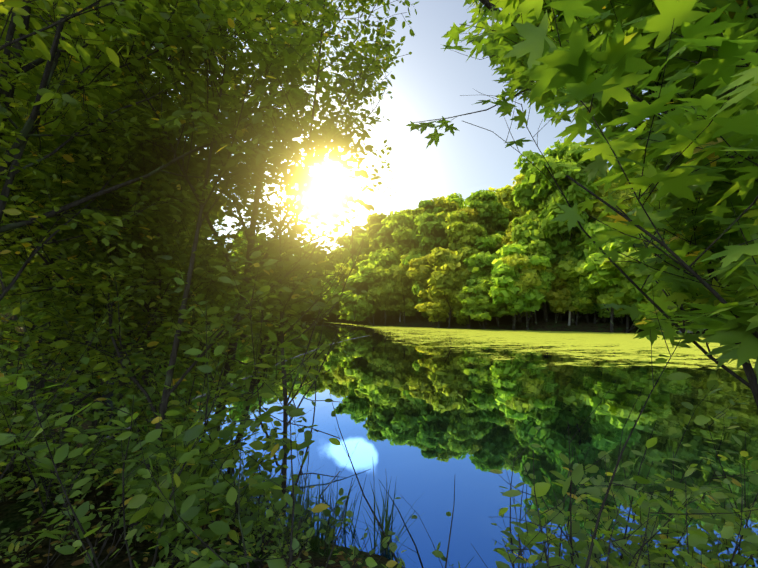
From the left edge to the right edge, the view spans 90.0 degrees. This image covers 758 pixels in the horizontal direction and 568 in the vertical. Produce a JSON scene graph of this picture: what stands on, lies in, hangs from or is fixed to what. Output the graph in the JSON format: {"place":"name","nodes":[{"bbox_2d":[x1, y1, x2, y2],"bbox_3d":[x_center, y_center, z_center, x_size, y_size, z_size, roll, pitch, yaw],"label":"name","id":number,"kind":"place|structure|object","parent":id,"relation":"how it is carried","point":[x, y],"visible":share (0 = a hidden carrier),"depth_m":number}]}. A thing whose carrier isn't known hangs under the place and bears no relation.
{"place":"outdoors","nodes":[
{"label":"outdoors","id":0,"kind":"place"},
{"bbox_2d":[0,293,707,567],"bbox_3d":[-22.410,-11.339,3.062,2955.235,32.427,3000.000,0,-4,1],"label":"ground","id":1,"kind":"structure","parent":0,"point":[12,518],"depth_m":3.27},
{"bbox_2d":[0,187,225,334],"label":"tree","id":2,"kind":"object","parent":1,"relation":"on","point":[217,213],"depth_m":19.75},
{"bbox_2d":[69,153,211,364],"bbox_3d":[-11.371,-1.308,17.457,6.934,11.688,6.185,3,-5,-31],"label":"tree","id":3,"kind":"object","parent":1,"relation":"on","point":[176,234],"depth_m":17.00},
{"bbox_2d":[119,236,209,355],"bbox_3d":[-12.384,-0.672,20.002,6.251,11.006,7.384,-3,-5,33],"label":"tree","id":4,"kind":"object","parent":1,"relation":"on","point":[159,307],"depth_m":19.29},
{"bbox_2d":[2,456,368,567],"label":"ground leaf litter","id":5,"kind":"object","parent":1,"relation":"on","point":[145,559],"visible":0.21,"depth_m":3.00},
{"bbox_2d":[0,0,419,543],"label":"bank trees","id":6,"kind":"object","parent":1,"relation":"on","point":[127,10],"depth_m":3.71},
{"bbox_2d":[198,274,234,324],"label":"tree","id":7,"kind":"object","parent":1,"relation":"on","point":[223,301],"depth_m":54.95},
{"bbox_2d":[198,249,242,324],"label":"tree","id":8,"kind":"object","parent":1,"relation":"on","point":[231,274],"visible":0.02,"depth_m":59.02},
{"bbox_2d":[225,296,247,325],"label":"tree","id":9,"kind":"object","parent":1,"relation":"on","point":[236,309],"visible":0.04,"depth_m":66.00},
{"bbox_2d":[231,231,265,318],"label":"tree","id":10,"kind":"object","parent":1,"relation":"on","point":[239,235],"visible":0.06,"depth_m":76.81},
{"bbox_2d":[251,311,267,320],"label":"tree","id":11,"kind":"object","parent":1,"relation":"on","point":[254,317],"visible":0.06,"depth_m":80.42},
{"bbox_2d":[257,273,271,320],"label":"tree","id":12,"kind":"object","parent":1,"relation":"on","point":[266,304],"visible":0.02,"depth_m":78.78},
{"bbox_2d":[139,454,423,558],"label":"bank sedges","id":13,"kind":"object","parent":1,"relation":"on","point":[315,540],"visible":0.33,"depth_m":3.96},
{"bbox_2d":[293,244,317,258],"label":"tree","id":14,"kind":"object","parent":1,"relation":"on","point":[306,246],"visible":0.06,"depth_m":133.07},
{"bbox_2d":[299,285,318,320],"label":"tree","id":15,"kind":"object","parent":1,"relation":"on","point":[312,315],"visible":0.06,"depth_m":95.12},
{"bbox_2d":[301,270,322,321],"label":"tree","id":16,"kind":"object","parent":1,"relation":"on","point":[310,312],"visible":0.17,"depth_m":93.77},
{"bbox_2d":[307,251,327,270],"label":"tree","id":17,"kind":"object","parent":1,"relation":"on","point":[318,259],"visible":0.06,"depth_m":102.27},
{"bbox_2d":[316,273,333,301],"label":"tree","id":18,"kind":"object","parent":1,"relation":"on","point":[323,282],"visible":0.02,"depth_m":89.78},
{"bbox_2d":[322,297,332,321],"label":"tree","id":19,"kind":"object","parent":1,"relation":"on","point":[328,311],"visible":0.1,"depth_m":91.41},
{"bbox_2d":[326,287,337,322],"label":"tree","id":20,"kind":"object","parent":1,"relation":"on","point":[328,303],"depth_m":86.34},
{"bbox_2d":[323,285,342,322],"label":"tree","id":21,"kind":"object","parent":1,"relation":"on","point":[338,307],"depth_m":85.33},
{"bbox_2d":[324,277,346,322],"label":"tree","id":22,"kind":"object","parent":1,"relation":"on","point":[338,289],"visible":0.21,"depth_m":82.40},
{"bbox_2d":[321,247,350,276],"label":"tree","id":23,"kind":"object","parent":1,"relation":"on","point":[338,253],"visible":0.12,"depth_m":99.35},
{"bbox_2d":[332,261,349,272],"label":"tree","id":24,"kind":"object","parent":1,"relation":"on","point":[346,265],"depth_m":89.27},
{"bbox_2d":[338,301,349,323],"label":"tree","id":25,"kind":"object","parent":1,"relation":"on","point":[344,316],"visible":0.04,"depth_m":79.78},
{"bbox_2d":[333,265,357,283],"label":"tree","id":26,"kind":"object","parent":1,"relation":"on","point":[347,271],"visible":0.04,"depth_m":76.92},
{"bbox_2d":[334,228,372,318],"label":"tree","id":27,"kind":"object","parent":1,"relation":"on","point":[358,242],"visible":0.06,"depth_m":77.40},
{"bbox_2d":[343,273,366,324],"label":"tree","id":28,"kind":"object","parent":1,"relation":"on","point":[357,292],"visible":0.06,"depth_m":72.47},
{"bbox_2d":[338,259,395,325],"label":"tree","id":29,"kind":"object","parent":1,"relation":"on","point":[362,303],"visible":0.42,"depth_m":66.57},
{"bbox_2d":[355,212,386,317],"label":"tree","id":30,"kind":"object","parent":1,"relation":"on","point":[372,220],"visible":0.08,"depth_m":73.80},
{"bbox_2d":[0,262,757,567],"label":"bank shrubs","id":31,"kind":"object","parent":1,"relation":"on","point":[188,511],"depth_m":2.52},
{"bbox_2d":[365,266,396,325],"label":"tree","id":32,"kind":"object","parent":1,"relation":"on","point":[379,292],"visible":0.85,"depth_m":64.76},
{"bbox_2d":[366,286,401,321],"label":"tree","id":33,"kind":"object","parent":1,"relation":"on","point":[394,312],"depth_m":69.54},
{"bbox_2d":[368,211,419,319],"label":"tree","id":34,"kind":"object","parent":1,"relation":"on","point":[394,230],"visible":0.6,"depth_m":67.50},
{"bbox_2d":[379,250,415,320],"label":"tree","id":35,"kind":"object","parent":1,"relation":"on","point":[392,266],"visible":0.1,"depth_m":66.49},
{"bbox_2d":[384,253,411,323],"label":"tree","id":36,"kind":"object","parent":1,"relation":"on","point":[401,278],"visible":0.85,"depth_m":64.60},
{"bbox_2d":[99,240,704,512],"bbox_3d":[3.240,-1.660,35.314,42.675,13.776,54.367,-4,-5,40],"label":"dead wood","id":37,"kind":"object","parent":1,"relation":"on","point":[569,323],"visible":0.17,"depth_m":7.88},
{"bbox_2d":[397,279,420,319],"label":"tree","id":38,"kind":"object","parent":1,"relation":"on","point":[410,305],"visible":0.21,"depth_m":65.00},
{"bbox_2d":[394,207,424,254],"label":"tree","id":39,"kind":"object","parent":1,"relation":"on","point":[404,248],"visible":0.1,"depth_m":67.19},
{"bbox_2d":[400,209,418,314],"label":"tree","id":40,"kind":"object","parent":1,"relation":"on","point":[408,211],"depth_m":72.53},
{"bbox_2d":[405,257,433,324],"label":"tree","id":41,"kind":"object","parent":1,"relation":"on","point":[420,269],"visible":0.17,"depth_m":60.13},
{"bbox_2d":[411,279,429,321],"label":"tree","id":42,"kind":"object","parent":1,"relation":"on","point":[415,290],"visible":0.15,"depth_m":62.39},
{"bbox_2d":[401,200,450,264],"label":"tree","id":43,"kind":"object","parent":1,"relation":"on","point":[430,232],"visible":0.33,"depth_m":62.34},
{"bbox_2d":[418,246,438,319],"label":"tree","id":44,"kind":"object","parent":1,"relation":"on","point":[428,250],"visible":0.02,"depth_m":64.41},
{"bbox_2d":[418,253,447,322],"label":"tree","id":45,"kind":"object","parent":1,"relation":"on","point":[429,259],"visible":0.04,"depth_m":59.63},
{"bbox_2d":[415,287,452,327],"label":"tree","id":46,"kind":"object","parent":1,"relation":"on","point":[437,310],"visible":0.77,"depth_m":57.69},
{"bbox_2d":[426,247,470,328],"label":"tree","id":47,"kind":"object","parent":1,"relation":"on","point":[450,273],"visible":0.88,"depth_m":55.54},
{"bbox_2d":[445,193,470,208],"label":"tree","id":48,"kind":"object","parent":1,"relation":"on","point":[460,201],"visible":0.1,"depth_m":86.50},
{"bbox_2d":[422,196,494,236],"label":"tree","id":49,"kind":"object","parent":1,"relation":"on","point":[453,206],"visible":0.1,"depth_m":64.75},
{"bbox_2d":[435,210,486,267],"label":"tree","id":50,"kind":"object","parent":1,"relation":"on","point":[459,231],"visible":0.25,"depth_m":57.90},
{"bbox_2d":[452,281,471,327],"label":"tree","id":51,"kind":"object","parent":1,"relation":"on","point":[460,319],"visible":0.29,"depth_m":55.84},
{"bbox_2d":[460,266,497,328],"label":"tree","id":52,"kind":"object","parent":1,"relation":"on","point":[478,303],"visible":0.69,"depth_m":51.90},
{"bbox_2d":[463,251,499,324],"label":"tree","id":53,"kind":"object","parent":1,"relation":"on","point":[482,259],"visible":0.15,"depth_m":53.64},
{"bbox_2d":[471,223,503,311],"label":"tree","id":54,"kind":"object","parent":1,"relation":"on","point":[485,244],"visible":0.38,"depth_m":57.24},
{"bbox_2d":[465,189,511,236],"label":"tree","id":55,"kind":"object","parent":1,"relation":"on","point":[493,214],"visible":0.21,"depth_m":63.49},
{"bbox_2d":[482,267,517,326],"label":"tree","id":56,"kind":"object","parent":1,"relation":"on","point":[500,311],"visible":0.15,"depth_m":51.58},
{"bbox_2d":[484,243,518,320],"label":"tree","id":57,"kind":"object","parent":1,"relation":"on","point":[489,271],"visible":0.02,"depth_m":53.65},
{"bbox_2d":[485,173,524,229],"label":"tree","id":58,"kind":"object","parent":1,"relation":"on","point":[504,195],"visible":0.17,"depth_m":69.59},
{"bbox_2d":[488,223,521,322],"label":"tree","id":59,"kind":"object","parent":1,"relation":"on","point":[498,246],"visible":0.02,"depth_m":55.78},
{"bbox_2d":[501,221,512,242],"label":"tree","id":60,"kind":"object","parent":1,"relation":"on","point":[508,232],"visible":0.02,"depth_m":56.29},
{"bbox_2d":[487,241,555,329],"bbox_3d":[19.150,0.432,51.190,9.487,13.012,8.031,-1,-4,7],"label":"tree","id":61,"kind":"object","parent":1,"relation":"on","point":[505,276],"visible":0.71,"depth_m":49.28},
{"bbox_2d":[508,205,534,220],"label":"tree","id":62,"kind":"object","parent":1,"relation":"on","point":[517,211],"visible":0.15,"depth_m":68.83},
{"bbox_2d":[499,252,554,329],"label":"tree","id":63,"kind":"object","parent":1,"relation":"on","point":[526,280],"visible":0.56,"depth_m":48.95},
{"bbox_2d":[516,268,549,324],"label":"tree","id":64,"kind":"object","parent":1,"relation":"on","point":[545,299],"visible":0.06,"depth_m":52.32},
{"bbox_2d":[510,207,561,321],"bbox_3d":[22.360,-3.006,52.980,9.141,17.152,8.482,1,-4,-16],"label":"tree","id":65,"kind":"object","parent":1,"relation":"on","point":[529,219],"visible":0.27,"depth_m":52.23},
{"bbox_2d":[540,302,553,313],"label":"tree","id":66,"kind":"object","parent":1,"relation":"on","point":[548,309],"visible":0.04,"depth_m":56.17},
{"bbox_2d":[512,136,598,322],"bbox_3d":[25.389,-7.149,52.146,13.975,25.264,13.851,1,-4,-12],"label":"tree","id":67,"kind":"object","parent":1,"relation":"on","point":[535,188],"visible":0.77,"depth_m":49.23},
{"bbox_2d":[558,254,563,320],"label":"tree","id":68,"kind":"object","parent":1,"relation":"on","point":[561,316],"visible":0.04,"depth_m":52.50},
{"bbox_2d":[546,258,579,322],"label":"tree","id":69,"kind":"object","parent":1,"relation":"on","point":[558,302],"visible":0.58,"depth_m":49.51},
{"bbox_2d":[554,242,588,322],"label":"tree","id":70,"kind":"object","parent":1,"relation":"on","point":[563,269],"visible":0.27,"depth_m":48.41},
{"bbox_2d":[560,282,595,324],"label":"tree","id":71,"kind":"object","parent":1,"relation":"on","point":[584,305],"visible":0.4,"depth_m":48.45},
{"bbox_2d":[567,267,624,323],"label":"tree","id":72,"kind":"object","parent":1,"relation":"on","point":[579,272],"visible":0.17,"depth_m":47.12},
{"bbox_2d":[556,170,636,322],"bbox_3d":[29.515,-5.874,50.550,10.885,22.502,11.452,-3,-5,33],"label":"tree","id":73,"kind":"object","parent":1,"relation":"on","point":[625,194],"visible":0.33,"depth_m":47.10},
{"bbox_2d":[592,290,623,323],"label":"tree","id":74,"kind":"object","parent":1,"relation":"on","point":[621,320],"visible":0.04,"depth_m":47.63},
{"bbox_2d":[575,220,657,332],"bbox_3d":[28.328,-0.535,46.426,8.233,14.400,9.726,0,-4,5],"label":"tree","id":75,"kind":"object","parent":1,"relation":"on","point":[598,278],"visible":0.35,"depth_m":44.20},
{"bbox_2d":[596,237,677,332],"bbox_3d":[29.669,0.188,45.294,8.413,12.222,11.204,-1,-4,12],"label":"tree","id":76,"kind":"object","parent":1,"relation":"on","point":[610,294],"visible":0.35,"depth_m":42.76},
{"bbox_2d":[621,212,669,270],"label":"tree","id":77,"kind":"object","parent":1,"relation":"on","point":[660,232],"visible":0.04,"depth_m":43.11},
{"bbox_2d":[626,173,687,247],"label":"tree","id":78,"kind":"object","parent":1,"relation":"on","point":[655,243],"visible":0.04,"depth_m":44.35},
{"bbox_2d":[668,301,689,314],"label":"tree","id":79,"kind":"object","parent":1,"relation":"on","point":[678,309],"visible":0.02,"depth_m":44.98},
{"bbox_2d":[670,250,701,310],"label":"tree","id":80,"kind":"object","parent":1,"relation":"on","point":[690,301],"visible":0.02,"depth_m":42.85},
{"bbox_2d":[98,0,660,253],"label":"sky","id":81,"kind":"structure","parent":0,"point":[430,82]},
{"bbox_2d":[83,322,757,567],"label":"lake water","id":82,"kind":"structure","parent":0,"point":[429,416],"depth_m":8.44},
{"bbox_2d":[406,0,757,407],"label":"bank maples","id":83,"kind":"object","parent":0,"point":[566,74],"depth_m":1.61}
]}

